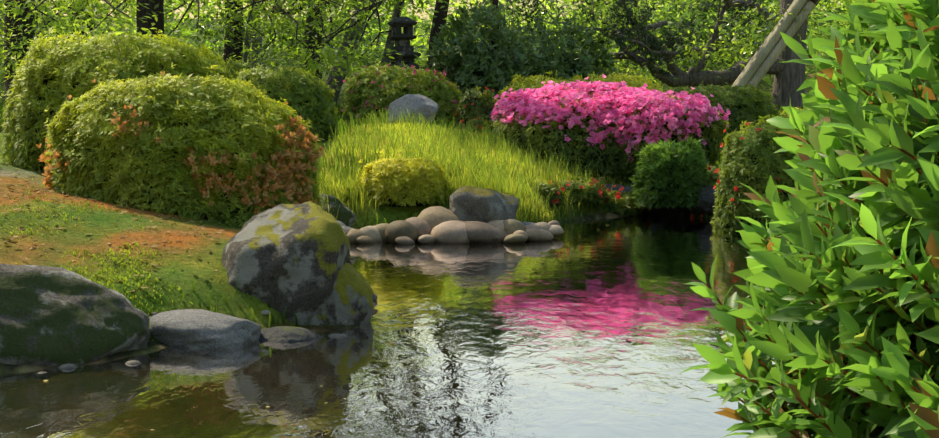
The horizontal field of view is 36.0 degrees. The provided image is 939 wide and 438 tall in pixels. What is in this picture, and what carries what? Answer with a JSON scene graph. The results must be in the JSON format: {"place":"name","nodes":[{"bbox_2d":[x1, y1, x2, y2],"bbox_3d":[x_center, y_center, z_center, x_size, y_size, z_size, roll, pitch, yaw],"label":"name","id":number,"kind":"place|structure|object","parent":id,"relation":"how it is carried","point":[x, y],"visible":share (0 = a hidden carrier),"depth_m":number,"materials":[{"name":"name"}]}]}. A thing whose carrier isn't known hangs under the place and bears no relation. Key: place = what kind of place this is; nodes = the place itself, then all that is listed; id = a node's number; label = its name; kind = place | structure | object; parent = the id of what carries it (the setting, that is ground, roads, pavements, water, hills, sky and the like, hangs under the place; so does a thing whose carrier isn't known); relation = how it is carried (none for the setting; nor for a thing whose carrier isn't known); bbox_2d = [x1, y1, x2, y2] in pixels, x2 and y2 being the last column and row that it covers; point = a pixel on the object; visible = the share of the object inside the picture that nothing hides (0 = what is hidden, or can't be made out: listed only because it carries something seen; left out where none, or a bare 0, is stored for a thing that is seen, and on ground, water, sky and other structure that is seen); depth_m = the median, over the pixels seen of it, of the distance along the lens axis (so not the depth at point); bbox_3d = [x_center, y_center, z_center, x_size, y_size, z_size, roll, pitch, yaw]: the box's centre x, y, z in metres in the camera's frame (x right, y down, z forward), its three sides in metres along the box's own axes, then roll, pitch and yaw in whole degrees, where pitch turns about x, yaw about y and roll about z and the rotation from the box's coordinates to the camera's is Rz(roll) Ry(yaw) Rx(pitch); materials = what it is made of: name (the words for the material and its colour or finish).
{"place":"outdoors","nodes":[
{"label":"outdoors","id":0,"kind":"place"},
{"bbox_2d":[44,253,635,429],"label":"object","id":1,"kind":"object","parent":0,"point":[388,342],"visible":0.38,"depth_m":7.84,"materials":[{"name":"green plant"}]},
{"bbox_2d":[0,0,809,105],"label":"trunks","id":2,"kind":"object","parent":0,"point":[441,15],"depth_m":24.20,"materials":[{"name":"brown plant"}]},
{"bbox_2d":[0,213,817,437],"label":"water","id":3,"kind":"structure","parent":0,"point":[492,347],"depth_m":6.92,"materials":[{"name":"liquid"}]},
{"bbox_2d":[0,0,842,23],"label":"sky","id":4,"kind":"structure","parent":0,"point":[182,9],"materials":[{"name":"white"}]},
{"bbox_2d":[0,16,873,372],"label":"ground","id":5,"kind":"structure","parent":0,"point":[176,268],"depth_m":8.38,"materials":[{"name":"green plant"}]},
{"bbox_2d":[0,263,149,365],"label":"rock","id":6,"kind":"object","parent":5,"relation":"on","point":[54,316],"visible":0.77,"depth_m":6.98,"materials":[{"name":"stone"}]},
{"bbox_2d":[0,164,241,304],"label":"leaf litter","id":7,"kind":"object","parent":5,"relation":"on","point":[20,228],"visible":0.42,"depth_m":8.76,"materials":[{"name":"brown plant"}]},
{"bbox_2d":[150,309,261,349],"bbox_3d":[-1.477,0.607,7.643,0.786,0.268,0.507,2,5,24],"label":"rock slab","id":8,"kind":"object","parent":5,"relation":"on","point":[197,328],"visible":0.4,"depth_m":7.41,"materials":[{"name":"grey stone"}]},
{"bbox_2d":[38,293,377,373],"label":"bank pebbles","id":9,"kind":"object","parent":5,"relation":"on","point":[133,362],"visible":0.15,"depth_m":7.41,"materials":[{"name":"grey stone"}]},
{"bbox_2d":[259,326,318,341],"bbox_3d":[-1.001,0.649,7.679,0.410,0.154,0.295,0,5,1],"label":"rock slab","id":10,"kind":"object","parent":5,"relation":"on","point":[284,334],"visible":0.31,"depth_m":7.62,"materials":[{"name":"grey stone"}]},
{"bbox_2d":[222,201,373,325],"bbox_3d":[-0.978,0.331,8.298,0.874,0.853,0.866,0,5,1],"label":"mossy boulder","id":11,"kind":"object","parent":5,"relation":"on","point":[291,258],"visible":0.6,"depth_m":7.95,"materials":[{"name":"grey stone"}]},
{"bbox_2d":[320,193,355,226],"bbox_3d":[-1.354,0.017,13.303,0.617,0.536,0.490,0,5,1],"label":"bank rock","id":12,"kind":"object","parent":5,"relation":"on","point":[346,216],"visible":0.33,"depth_m":13.19,"materials":[{"name":"grey stone"}]},
{"bbox_2d":[341,226,353,234],"bbox_3d":[-1.081,0.169,12.842,0.409,0.221,0.342,0,5,1],"label":"bank rock","id":13,"kind":"object","parent":5,"relation":"on","point":[346,229],"visible":0.04,"depth_m":12.76,"materials":[{"name":"grey stone"}]},
{"bbox_2d":[0,98,803,358],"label":"grass","id":14,"kind":"structure","parent":5,"relation":"on","point":[485,161],"depth_m":14.69,"materials":[{"name":"green plant"}]},
{"bbox_2d":[384,17,420,72],"bbox_3d":[-0.982,-2.006,21.189,0.524,1.889,0.524,-3,6,-30],"label":"stone lantern","id":15,"kind":"object","parent":5,"relation":"on","point":[403,47],"visible":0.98,"depth_m":21.01,"materials":[{"name":"grey stone"}]},
{"bbox_2d":[0,22,821,232],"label":"trimmed bushes","id":16,"kind":"object","parent":5,"relation":"on","point":[204,103],"visible":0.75,"depth_m":12.26,"materials":[{"name":"green plant"}]},
{"bbox_2d":[27,71,791,216],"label":"faded red azaleas","id":17,"kind":"object","parent":16,"relation":"attached to","point":[47,180],"visible":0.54,"depth_m":9.94,"materials":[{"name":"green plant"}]},
{"bbox_2d":[341,64,730,162],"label":"pink azalea flowers","id":18,"kind":"object","parent":16,"relation":"attached to","point":[634,96],"visible":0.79,"depth_m":16.36,"materials":[{"name":"pink plant"}]},
{"bbox_2d":[387,94,438,124],"bbox_3d":[-0.660,-1.261,17.537,0.641,0.508,0.478,-2,5,-27],"label":"mound rock","id":19,"kind":"object","parent":5,"relation":"on","point":[425,107],"visible":0.56,"depth_m":17.38,"materials":[{"name":"grey stone"}]},
{"bbox_2d":[0,0,833,92],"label":"tree leaves","id":20,"kind":"object","parent":5,"relation":"on","point":[334,58],"visible":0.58,"depth_m":22.39,"materials":[{"name":"green plant"}]},
{"bbox_2d":[0,0,840,108],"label":"dark tree leaves","id":21,"kind":"object","parent":5,"relation":"on","point":[482,63],"visible":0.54,"depth_m":22.32,"materials":[{"name":"green plant"}]},
{"bbox_2d":[0,0,875,98],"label":"foliage","id":22,"kind":"object","parent":5,"relation":"on","point":[830,5],"visible":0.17,"depth_m":39.84,"materials":[{"name":"green plant"}]},
{"bbox_2d":[347,206,563,244],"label":"cobbles","id":23,"kind":"object","parent":5,"relation":"on","point":[436,224],"visible":0.77,"depth_m":12.73,"materials":[{"name":"grey stone"}]},
{"bbox_2d":[448,186,518,222],"bbox_3d":[0.096,0.036,13.306,0.734,0.704,0.766,0,5,1],"label":"rock","id":24,"kind":"object","parent":5,"relation":"on","point":[469,203],"visible":0.33,"depth_m":13.00,"materials":[{"name":"grey stone"}]},
{"bbox_2d":[522,222,535,225],"bbox_3d":[0.527,0.138,13.385,0.527,0.217,0.439,0,5,1],"label":"flat rock","id":25,"kind":"object","parent":5,"relation":"on","point":[526,223],"visible":0.08,"depth_m":13.33,"materials":[{"name":"grey stone"}]},
{"bbox_2d":[603,184,631,192],"bbox_3d":[1.592,-0.175,16.005,0.878,0.428,0.418,0,5,1],"label":"rock","id":26,"kind":"object","parent":5,"relation":"on","point":[618,186],"visible":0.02,"depth_m":15.93,"materials":[{"name":"grey stone"}]},
{"bbox_2d":[506,0,807,112],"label":"pine","id":27,"kind":"object","parent":5,"relation":"on","point":[789,78],"depth_m":25.96,"materials":[{"name":"plant"}]},
{"bbox_2d":[689,184,717,213],"bbox_3d":[2.477,-0.222,15.383,0.428,0.329,0.410,0,5,1],"label":"rock","id":28,"kind":"object","parent":5,"relation":"on","point":[706,203],"visible":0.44,"depth_m":15.23,"materials":[{"name":"grey stone"}]},
{"bbox_2d":[731,0,818,88],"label":"pine support poles","id":29,"kind":"object","parent":5,"relation":"on","point":[764,58],"visible":0.4,"depth_m":24.23,"materials":[{"name":"grey wood"}]},
{"bbox_2d":[680,0,938,437],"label":"leafy shrub","id":30,"kind":"object","parent":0,"point":[898,217],"depth_m":2.26,"materials":[{"name":"green plant"}]}
]}

